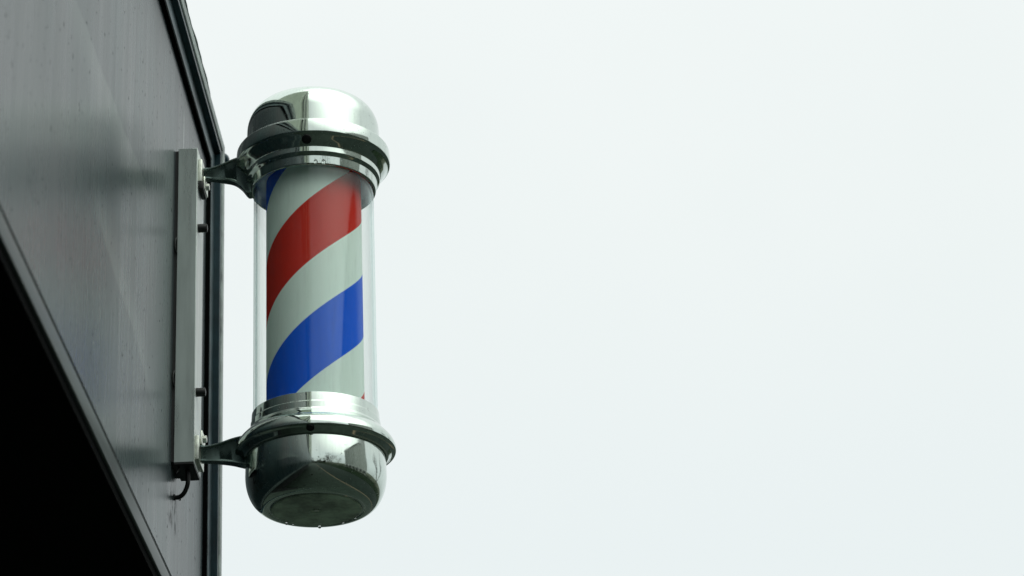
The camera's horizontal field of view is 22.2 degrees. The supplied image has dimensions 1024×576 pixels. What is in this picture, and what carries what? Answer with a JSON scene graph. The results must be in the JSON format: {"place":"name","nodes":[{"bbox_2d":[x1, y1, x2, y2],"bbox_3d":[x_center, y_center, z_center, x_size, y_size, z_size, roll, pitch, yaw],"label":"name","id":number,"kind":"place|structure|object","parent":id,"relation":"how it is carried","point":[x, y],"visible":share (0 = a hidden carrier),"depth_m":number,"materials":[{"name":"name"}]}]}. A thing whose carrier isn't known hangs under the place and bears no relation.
{"place":"outdoors","nodes":[
{"label":"outdoors","id":0,"kind":"place"},
{"bbox_2d":[0,0,229,575],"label":"shop building","id":1,"kind":"structure","parent":0,"point":[107,111],"depth_m":2.80,"materials":[{"name":"paint"}]},
{"bbox_2d":[171,86,395,528],"bbox_3d":[-0.281,0.015,3.259,0.270,0.556,0.196,8,-27,-21],"label":"barber pole","id":2,"kind":"object","parent":1,"relation":"attached to","point":[307,169],"visible":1,"depth_m":3.22,"materials":[{"name":"silver metal"}]},
{"bbox_2d":[186,0,1023,575],"label":"sky","id":3,"kind":"structure","parent":0,"point":[660,287],"materials":[{"name":"white"}]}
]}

